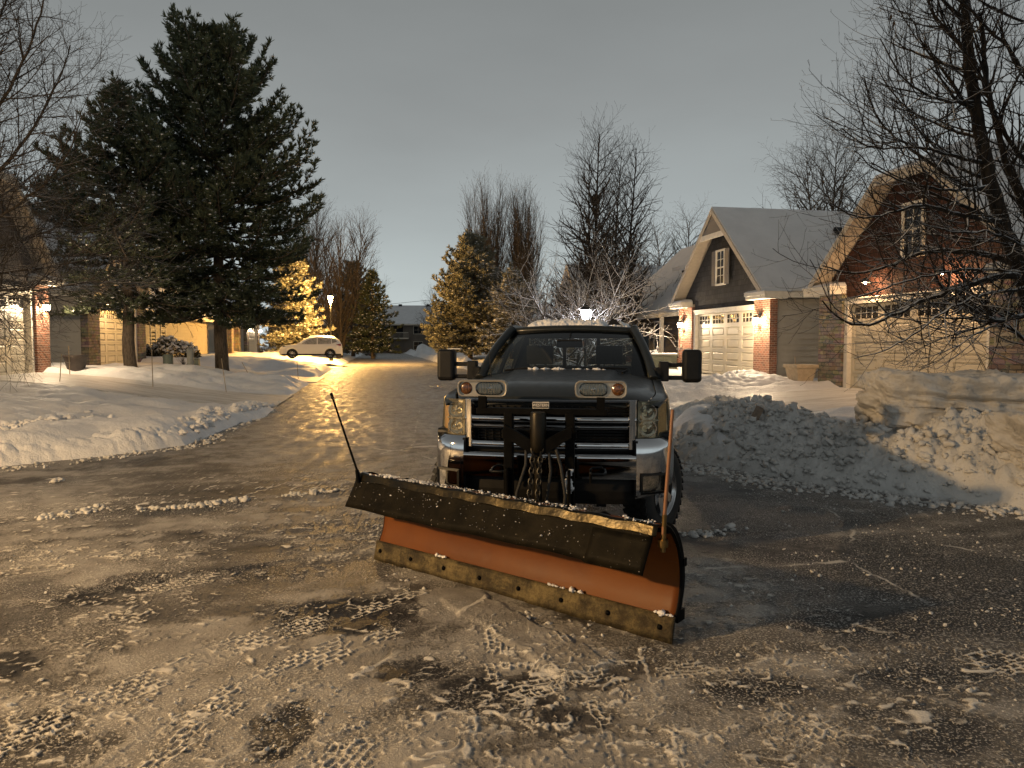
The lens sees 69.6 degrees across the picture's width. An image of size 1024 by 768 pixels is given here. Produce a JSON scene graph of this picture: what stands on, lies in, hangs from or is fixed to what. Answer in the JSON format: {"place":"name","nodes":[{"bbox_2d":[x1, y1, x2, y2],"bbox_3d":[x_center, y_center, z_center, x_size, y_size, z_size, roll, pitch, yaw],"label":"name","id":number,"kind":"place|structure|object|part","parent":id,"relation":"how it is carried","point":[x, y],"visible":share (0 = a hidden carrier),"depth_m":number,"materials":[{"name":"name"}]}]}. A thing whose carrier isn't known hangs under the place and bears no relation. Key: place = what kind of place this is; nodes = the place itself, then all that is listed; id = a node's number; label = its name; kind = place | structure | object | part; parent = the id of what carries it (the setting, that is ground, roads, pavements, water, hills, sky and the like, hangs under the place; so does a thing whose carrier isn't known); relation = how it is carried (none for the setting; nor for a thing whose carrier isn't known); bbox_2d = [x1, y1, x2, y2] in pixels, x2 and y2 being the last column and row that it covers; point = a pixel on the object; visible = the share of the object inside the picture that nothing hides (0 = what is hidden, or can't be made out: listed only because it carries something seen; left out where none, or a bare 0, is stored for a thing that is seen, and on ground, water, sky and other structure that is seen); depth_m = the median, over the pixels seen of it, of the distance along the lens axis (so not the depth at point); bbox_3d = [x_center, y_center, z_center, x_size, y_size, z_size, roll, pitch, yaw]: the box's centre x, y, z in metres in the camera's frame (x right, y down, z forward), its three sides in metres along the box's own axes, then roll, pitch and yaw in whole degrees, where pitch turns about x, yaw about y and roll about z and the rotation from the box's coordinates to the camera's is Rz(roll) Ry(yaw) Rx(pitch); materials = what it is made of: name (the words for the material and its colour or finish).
{"place":"outdoors","nodes":[
{"label":"outdoors","id":0,"kind":"place"},
{"bbox_2d":[0,372,292,406],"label":"driveway","id":1,"kind":"structure","parent":0,"point":[140,388],"depth_m":21.23,"materials":[{"name":"white snow"}]},
{"bbox_2d":[103,362,323,382],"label":"driveway","id":2,"kind":"structure","parent":0,"point":[311,379],"depth_m":34.98,"materials":[{"name":"white snow"}]},
{"bbox_2d":[238,356,344,367],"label":"driveway","id":3,"kind":"structure","parent":0,"point":[336,366],"depth_m":53.76,"materials":[{"name":"white snow"}]},
{"bbox_2d":[279,336,342,358],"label":"parked car","id":4,"kind":"object","parent":3,"relation":"on","point":[328,347],"visible":0.99,"depth_m":54.69,"materials":[{"name":"white paint"}]},
{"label":"side window","id":5,"kind":"part","parent":4,"relation":"part of","materials":[{"name":"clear glass"}]},
{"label":"side window","id":6,"kind":"part","parent":4,"relation":"part of","materials":[{"name":"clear glass"}]},
{"bbox_2d":[0,344,855,448],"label":"snowy ground","id":7,"kind":"structure","parent":0,"point":[20,401],"depth_m":18.36,"materials":[{"name":"white snow"}]},
{"bbox_2d":[0,171,64,374],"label":"garage house","id":8,"kind":"structure","parent":7,"relation":"on","point":[42,363],"depth_m":22.55,"materials":[{"name":"brown brick"}]},
{"bbox_2d":[0,292,27,374],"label":"garage door","id":9,"kind":"structure","parent":8,"relation":"in","point":[8,365],"depth_m":22.04,"materials":[{"name":"beige wood"}]},
{"bbox_2d":[33,160,110,296],"bbox_3d":[-21.425,-5.939,36.149,6.235,10.165,6.482,-2,4,-26],"label":"conifer tree","id":10,"kind":"object","parent":7,"relation":"on","point":[67,180],"visible":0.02,"depth_m":35.09,"materials":[{"name":"green plant"}]},
{"bbox_2d":[62,355,88,370],"bbox_3d":[-14.506,-0.688,24.479,0.760,0.560,0.760,-1,3,-11],"label":"planter","id":11,"kind":"object","parent":7,"relation":"on","point":[78,362],"visible":0.8,"depth_m":24.23,"materials":[{"name":"concrete"}]},
{"bbox_2d":[34,216,150,364],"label":"garage house","id":12,"kind":"structure","parent":7,"relation":"on","point":[98,341],"depth_m":30.14,"materials":[{"name":"brown brick"}]},
{"bbox_2d":[99,310,122,364],"bbox_3d":[-17.907,-2.117,33.183,0.080,2.440,4.880,-1,3,-11],"label":"garage door","id":13,"kind":"structure","parent":12,"relation":"in","point":[110,331],"depth_m":32.55,"materials":[{"name":"beige wood"}]},
{"bbox_2d":[0,0,215,387],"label":"bare tree","id":14,"kind":"object","parent":7,"relation":"on","point":[35,234],"visible":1,"depth_m":15.56,"materials":[{"name":"brown plant"}]},
{"bbox_2d":[11,69,229,366],"bbox_3d":[-13.896,-5.782,26.918,7.369,11.074,7.853,-3,4,-42],"label":"conifer tree","id":15,"kind":"object","parent":7,"relation":"on","point":[128,331],"visible":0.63,"depth_m":25.86,"materials":[{"name":"green plant"}]},
{"bbox_2d":[0,401,273,466],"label":"snow ridge","id":16,"kind":"structure","parent":7,"relation":"on","point":[121,441],"depth_m":11.83,"materials":[{"name":"white snow"}]},
{"bbox_2d":[0,400,280,435],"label":"snow lumps","id":17,"kind":"object","parent":7,"relation":"on","point":[202,413],"visible":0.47,"depth_m":14.28,"materials":[{"name":"white snow"}]},
{"bbox_2d":[151,349,152,386],"bbox_3d":[-10.755,-0.443,22.009,0.026,1.217,0.022,0,3,0],"label":"driveway stake","id":18,"kind":"object","parent":7,"relation":"on","point":[152,369],"visible":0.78,"depth_m":22.00,"materials":[{"name":"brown wood"}]},
{"bbox_2d":[146,344,162,355],"bbox_3d":[-19.694,-1.709,39.972,1.420,1.007,1.518,-3,4,-45],"label":"bush","id":19,"kind":"object","parent":7,"relation":"on","point":[148,347],"visible":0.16,"depth_m":39.69,"materials":[{"name":"green plant"}]},
{"bbox_2d":[162,354,173,363],"bbox_3d":[-13.546,-0.891,28.995,0.440,0.580,0.410,-1,3,-17],"label":"utility box","id":20,"kind":"object","parent":7,"relation":"on","point":[167,358],"visible":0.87,"depth_m":28.84,"materials":[{"name":"metal"}]},
{"bbox_2d":[150,335,201,357],"bbox_3d":[-18.288,-1.958,40.119,2.748,1.499,2.423,-1,3,-18],"label":"bush","id":21,"kind":"object","parent":7,"relation":"on","point":[172,345],"visible":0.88,"depth_m":39.43,"materials":[{"name":"green plant"}]},
{"bbox_2d":[145,288,213,354],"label":"town house","id":22,"kind":"structure","parent":7,"relation":"on","point":[198,336],"depth_m":49.55,"materials":[{"name":"beige"}]},
{"bbox_2d":[150,325,155,346],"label":"window","id":23,"kind":"structure","parent":22,"relation":"in","point":[150,325],"depth_m":42.18,"materials":[{"name":"beige glass"}]},
{"bbox_2d":[160,323,165,336],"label":"window","id":24,"kind":"structure","parent":22,"relation":"in","point":[161,326],"depth_m":44.19,"materials":[{"name":"beige glass"}]},
{"bbox_2d":[186,348,193,364],"bbox_3d":[-12.489,-0.997,28.589,0.280,0.800,0.273,0,3,-6],"label":"utility box","id":25,"kind":"object","parent":7,"relation":"on","point":[190,356],"visible":0.91,"depth_m":28.48,"materials":[{"name":"grey metal"}]},
{"bbox_2d":[194,358,199,365],"bbox_3d":[-12.633,-0.744,29.404,0.320,0.560,0.320,-1,3,-11],"label":"utility box","id":26,"kind":"object","parent":7,"relation":"on","point":[196,361],"visible":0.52,"depth_m":29.28,"materials":[{"name":"grey metal"}]},
{"bbox_2d":[75,2,325,370],"bbox_3d":[-12.182,-7.434,29.883,9.849,14.742,9.462,0,3,0],"label":"conifer tree","id":27,"kind":"object","parent":7,"relation":"on","point":[213,82],"visible":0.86,"depth_m":28.18,"materials":[{"name":"green plant"}]},
{"bbox_2d":[227,315,240,353],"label":"arched entry","id":28,"kind":"object","parent":7,"relation":"on","point":[233,333],"visible":0.34,"depth_m":57.19,"materials":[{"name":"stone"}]},
{"bbox_2d":[208,283,261,351],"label":"garage house","id":29,"kind":"structure","parent":7,"relation":"on","point":[250,339],"depth_m":65.23,"materials":[{"name":"grey"}]},
{"bbox_2d":[249,328,255,351],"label":"garage door","id":30,"kind":"structure","parent":29,"relation":"in","point":[252,348],"depth_m":69.44,"materials":[{"name":"beige wood"}]},
{"bbox_2d":[257,260,334,351],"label":"conifer tree","id":31,"kind":"object","parent":7,"relation":"on","point":[287,335],"visible":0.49,"depth_m":60.65,"materials":[{"name":"green plant"}]},
{"bbox_2d":[267,177,357,338],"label":"bare tree","id":32,"kind":"object","parent":7,"relation":"on","point":[316,223],"visible":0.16,"depth_m":83.85,"materials":[{"name":"brown plant"}]},
{"bbox_2d":[302,202,390,357],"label":"bare tree","id":33,"kind":"object","parent":7,"relation":"on","point":[338,305],"visible":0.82,"depth_m":76.83,"materials":[{"name":"brown plant"}]},
{"bbox_2d":[322,260,382,356],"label":"conifer tree","id":34,"kind":"object","parent":7,"relation":"on","point":[347,351],"visible":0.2,"depth_m":84.90,"materials":[{"name":"green plant"}]},
{"bbox_2d":[268,304,548,352],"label":"house","id":35,"kind":"structure","parent":7,"relation":"on","point":[409,334],"depth_m":127.80,"materials":[{"name":"brick"}]},
{"bbox_2d":[393,326,402,337],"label":"balcony door","id":36,"kind":"structure","parent":35,"relation":"in","point":[396,335],"depth_m":127.50,"materials":[{"name":"black glass"}]},
{"bbox_2d":[413,341,422,349],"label":"window","id":37,"kind":"structure","parent":35,"relation":"in","point":[415,343],"depth_m":127.87,"materials":[{"name":"black glass"}]},
{"bbox_2d":[413,326,422,333],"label":"window","id":38,"kind":"structure","parent":35,"relation":"in","point":[415,331],"depth_m":127.75,"materials":[{"name":"black glass"}]},
{"bbox_2d":[413,282,442,346],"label":"bare tree","id":39,"kind":"object","parent":7,"relation":"on","point":[430,323],"visible":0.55,"depth_m":103.34,"materials":[{"name":"brown plant"}]},
{"bbox_2d":[458,166,517,354],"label":"bare tree","id":40,"kind":"object","parent":7,"relation":"on","point":[490,231],"visible":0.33,"depth_m":79.01,"materials":[{"name":"brown plant"}]},
{"bbox_2d":[470,267,546,350],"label":"conifer tree","id":41,"kind":"object","parent":7,"relation":"on","point":[501,317],"visible":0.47,"depth_m":59.01,"materials":[{"name":"green plant"}]},
{"bbox_2d":[501,174,548,319],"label":"bare tree","id":42,"kind":"object","parent":7,"relation":"on","point":[517,240],"visible":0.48,"depth_m":80.22,"materials":[{"name":"brown plant"}]},
{"bbox_2d":[481,245,603,341],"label":"bare tree","id":43,"kind":"object","parent":7,"relation":"on","point":[534,303],"visible":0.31,"depth_m":45.93,"materials":[{"name":"brown plant"}]},
{"bbox_2d":[551,289,562,319],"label":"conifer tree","id":44,"kind":"object","parent":7,"relation":"on","point":[558,306],"visible":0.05,"depth_m":49.53,"materials":[{"name":"green plant"}]},
{"bbox_2d":[475,226,677,350],"bbox_3d":[3.401,-3.919,34.493,9.283,7.854,8.759,1,3,22],"label":"bare tree","id":45,"kind":"object","parent":7,"relation":"on","point":[600,309],"visible":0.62,"depth_m":33.75,"materials":[{"name":"brown plant"}]},
{"bbox_2d":[580,302,590,319],"bbox_3d":[3.248,-1.793,32.551,0.480,3.622,0.480,0,3,0],"label":"street lamp","id":46,"kind":"object","parent":7,"relation":"on","point":[585,311],"visible":0.38,"depth_m":32.35,"materials":[{"name":"metal"}]},
{"bbox_2d":[542,105,655,326],"bbox_3d":[4.483,-7.519,38.053,6.617,13.858,6.327,0,3,0],"label":"bare tree","id":47,"kind":"object","parent":7,"relation":"on","point":[586,244],"visible":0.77,"depth_m":37.44,"materials":[{"name":"brown plant"}]},
{"bbox_2d":[590,194,600,205],"bbox_3d":[4.234,-9.387,37.527,0.607,0.662,0.588,-1,3,-23],"label":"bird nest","id":48,"kind":"object","parent":47,"relation":"on","point":[594,199],"visible":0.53,"depth_m":37.37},
{"bbox_2d":[554,264,662,315],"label":"garage house","id":49,"kind":"structure","parent":7,"relation":"on","point":[654,271],"depth_m":50.26,"materials":[{"name":"grey"}]},
{"bbox_2d":[570,122,679,328],"bbox_3d":[6.034,-7.413,40.461,5.734,13.226,5.138,-1,3,-20],"label":"bare tree","id":50,"kind":"object","parent":7,"relation":"on","point":[629,223],"visible":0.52,"depth_m":39.82,"materials":[{"name":"brown plant"}]},
{"bbox_2d":[612,245,694,362],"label":"town house","id":51,"kind":"structure","parent":7,"relation":"on","point":[673,268],"depth_m":39.64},
{"bbox_2d":[638,322,644,335],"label":"window","id":52,"kind":"structure","parent":51,"relation":"in","point":[643,323],"depth_m":41.52,"materials":[{"name":"black glass"}]},
{"bbox_2d":[654,321,658,351],"bbox_3d":[7.775,-2.438,39.309,0.090,1.840,0.890,-1,3,-11],"label":"window","id":53,"kind":"structure","parent":51,"relation":"in","point":[655,339],"depth_m":39.50,"materials":[{"name":"black glass"}]},
{"bbox_2d":[678,319,678,356],"bbox_3d":[8.371,-2.263,36.169,0.090,1.840,0.890,-1,3,-11],"label":"window","id":54,"kind":"structure","parent":51,"relation":"in","point":[678,319],"depth_m":36.54,"materials":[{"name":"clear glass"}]},
{"bbox_2d":[650,349,659,352],"bbox_3d":[6.424,-1.180,34.989,1.608,1.047,1.314,0,3,0],"label":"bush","id":55,"kind":"object","parent":7,"relation":"on","point":[653,351],"visible":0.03,"depth_m":34.73,"materials":[{"name":"white plant"}]},
{"bbox_2d":[634,207,681,265],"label":"bare tree","id":56,"kind":"object","parent":7,"relation":"on","point":[662,253],"visible":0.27,"depth_m":64.94,"materials":[{"name":"brown plant"}]},
{"bbox_2d":[651,353,677,368],"bbox_3d":[6.689,-0.930,32.408,1.160,0.870,0.660,1,3,10],"label":"storage bin","id":57,"kind":"object","parent":7,"relation":"on","point":[668,357],"visible":0.47,"depth_m":32.09,"materials":[{"name":"green plastic"}]},
{"bbox_2d":[655,190,708,265],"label":"bare tree","id":58,"kind":"object","parent":7,"relation":"on","point":[685,243],"visible":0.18,"depth_m":60.63,"materials":[{"name":"brown plant"}]},
{"bbox_2d":[661,369,792,391],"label":"snow bank","id":59,"kind":"structure","parent":7,"relation":"on","point":[741,378],"depth_m":22.24,"materials":[{"name":"white snow"}]},
{"bbox_2d":[668,207,851,377],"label":"garage house","id":60,"kind":"structure","parent":7,"relation":"on","point":[718,301],"depth_m":27.68,"materials":[{"name":"grey"}]},
{"bbox_2d":[711,248,728,285],"bbox_3d":[8.148,-4.555,28.762,0.092,1.390,1.400,-1,3,-11],"label":"window","id":61,"kind":"structure","parent":60,"relation":"in","point":[720,258],"depth_m":28.75,"materials":[{"name":"white glass"}]},
{"bbox_2d":[698,310,753,374],"bbox_3d":[8.382,-1.576,28.850,0.080,2.440,4.880,-1,3,-11],"label":"garage door","id":62,"kind":"structure","parent":60,"relation":"in","point":[724,348],"depth_m":28.76,"materials":[{"name":"white wood"}]},
{"bbox_2d":[783,364,818,380],"bbox_3d":[8.822,-0.298,22.501,0.749,0.600,0.749,-1,3,-11],"label":"planter","id":63,"kind":"object","parent":7,"relation":"on","point":[799,372],"visible":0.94,"depth_m":22.23,"materials":[{"name":"beige concrete"}]},
{"bbox_2d":[753,95,894,211],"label":"bare tree","id":64,"kind":"object","parent":7,"relation":"on","point":[833,201],"visible":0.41,"depth_m":41.30,"materials":[{"name":"brown plant"}]},
{"bbox_2d":[670,394,1023,509],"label":"snow pile","id":65,"kind":"object","parent":7,"relation":"on","point":[996,486],"visible":0.46,"depth_m":8.98,"materials":[{"name":"white snow"}]},
{"bbox_2d":[751,405,763,420],"bbox_3d":[3.633,0.497,10.995,0.289,0.352,0.095,-2,4,-29],"label":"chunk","id":66,"kind":"object","parent":65,"relation":"on","point":[757,412],"visible":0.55,"depth_m":11.00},
{"bbox_2d":[673,395,1023,504],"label":"snow lumps","id":67,"kind":"object","parent":65,"relation":"on","point":[863,423],"visible":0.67,"depth_m":9.53,"materials":[{"name":"white snow"}]},
{"bbox_2d":[854,367,1023,429],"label":"snow block","id":68,"kind":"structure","parent":65,"relation":"on","point":[895,399],"depth_m":9.19,"materials":[{"name":"white snow"}]},
{"bbox_2d":[739,0,1023,391],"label":"bare tree","id":69,"kind":"object","parent":7,"relation":"on","point":[999,218],"visible":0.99,"depth_m":11.27,"materials":[{"name":"brown plant"}]},
{"bbox_2d":[984,411,1023,468],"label":"snow boulder","id":70,"kind":"object","parent":7,"relation":"on","point":[1005,432],"visible":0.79,"depth_m":7.98,"materials":[{"name":"white snow"}]},
{"bbox_2d":[0,353,1023,767],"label":"road","id":71,"kind":"structure","parent":0,"point":[204,611],"depth_m":4.46,"materials":[{"name":"grey asphalt"}]},
{"bbox_2d":[327,292,332,360],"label":"street lamp","id":72,"kind":"object","parent":71,"relation":"on","point":[330,297],"visible":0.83,"depth_m":57.58,"materials":[{"name":"metal"}]},
{"bbox_2d":[342,269,403,358],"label":"conifer tree","id":73,"kind":"object","parent":71,"relation":"on","point":[372,320],"visible":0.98,"depth_m":77.16,"materials":[{"name":"green plant"}]},
{"bbox_2d":[419,228,518,359],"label":"conifer tree","id":74,"kind":"object","parent":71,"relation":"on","point":[463,292],"visible":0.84,"depth_m":64.04,"materials":[{"name":"green plant"}]},
{"bbox_2d":[329,379,686,644],"bbox_3d":[0.100,0.720,5.363,2.804,1.469,1.367,3,4,39],"label":"snow plow","id":75,"kind":"object","parent":71,"relation":"on","point":[625,574],"visible":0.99,"depth_m":4.96,"materials":[{"name":"orange metal"}]},
{"bbox_2d":[379,487,605,545],"bbox_3d":[-0.252,0.869,4.902,2.589,0.177,0.097,3,4,39],"label":"snow dusting","id":76,"kind":"object","parent":75,"relation":"on","point":[483,511],"visible":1,"depth_m":4.86,"materials":[{"name":"white snow"}]},
{"bbox_2d":[361,471,661,522],"bbox_3d":[-0.177,0.734,4.962,2.629,0.020,0.101,3,4,39],"label":"snow dusting","id":77,"kind":"object","parent":75,"relation":"on","point":[422,482],"visible":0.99,"depth_m":5.00,"materials":[{"name":"white snow"}]},
{"bbox_2d":[435,553,673,616],"bbox_3d":[0.182,1.314,4.904,1.961,0.041,0.048,3,4,39],"label":"snow dusting","id":78,"kind":"object","parent":75,"relation":"on","point":[660,613],"visible":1,"depth_m":4.71,"materials":[{"name":"white snow"}]},
{"bbox_2d":[561,469,573,493],"bbox_3d":[0.422,0.735,5.553,0.098,0.191,0.070,0,3,0],"label":"snow clump","id":79,"kind":"object","parent":75,"relation":"attached to","point":[572,487],"visible":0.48,"depth_m":5.54,"materials":[{"name":"white snow"}]},
{"bbox_2d":[0,477,1023,767],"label":"snow grains","id":80,"kind":"object","parent":71,"relation":"on","point":[52,731],"visible":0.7,"depth_m":3.81},
{"bbox_2d":[2,408,1023,651],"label":"snow crumbs","id":81,"kind":"object","parent":71,"relation":"on","point":[779,481],"visible":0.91,"depth_m":8.29,"materials":[{"name":"white snow"}]},
{"bbox_2d":[431,318,701,523],"bbox_3d":[0.754,0.214,8.844,2.710,2.111,6.150,1,3,9],"label":"pickup truck","id":82,"kind":"object","parent":71,"relation":"on","point":[621,449],"visible":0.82,"depth_m":6.12,"materials":[{"name":"paint"}]},
{"bbox_3d":[-0.074,-0.368,8.775,0.205,0.490,2.180,1,3,9],"label":"side window","id":83,"kind":"part","parent":82,"relation":"part of","materials":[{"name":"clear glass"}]},
{"bbox_2d":[528,367,563,368],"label":"hood snow","id":84,"kind":"structure","parent":82,"relation":"on","point":[545,368],"depth_m":7.38,"materials":[{"name":"white snow"}]},
{"bbox_2d":[527,318,608,326],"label":"roof snow","id":85,"kind":"structure","parent":82,"relation":"on","point":[567,321],"depth_m":8.43,"materials":[{"name":"white snow"}]},
{"bbox_2d":[612,321,629,326],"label":"roof snow","id":86,"kind":"structure","parent":82,"relation":"on","point":[622,324],"depth_m":8.37,"materials":[{"name":"white snow"}]},
{"bbox_2d":[0,0,1023,346],"label":"sky","id":87,"kind":"structure","parent":0,"point":[407,98],"materials":[{"name":"grey"}]},
{"bbox_2d":[669,374,711,375],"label":"driveway","id":88,"kind":"structure","parent":0,"point":[681,374],"depth_m":29.55,"materials":[{"name":"white snow"}]},
{"bbox_2d":[669,388,864,411],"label":"driveway","id":89,"kind":"structure","parent":0,"point":[815,400],"depth_m":18.58,"materials":[{"name":"white snow"}]},
{"bbox_2d":[802,138,1023,388],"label":"garage house","id":90,"kind":"structure","parent":0,"point":[840,369],"depth_m":19.28,"materials":[{"name":"brown brick"}]},
{"bbox_2d":[900,198,925,256],"bbox_3d":[10.053,-3.882,18.458,0.090,1.390,0.760,-1,3,-11],"label":"window","id":91,"kind":"structure","parent":90,"relation":"in","point":[914,210],"depth_m":18.48,"materials":[{"name":"white glass"}]},
{"bbox_2d":[850,297,986,388],"bbox_3d":[10.245,-0.914,18.762,0.080,2.440,4.880,-1,3,-11],"label":"garage door","id":92,"kind":"structure","parent":90,"relation":"in","point":[876,363],"depth_m":18.99,"materials":[{"name":"white wood"}]}
]}

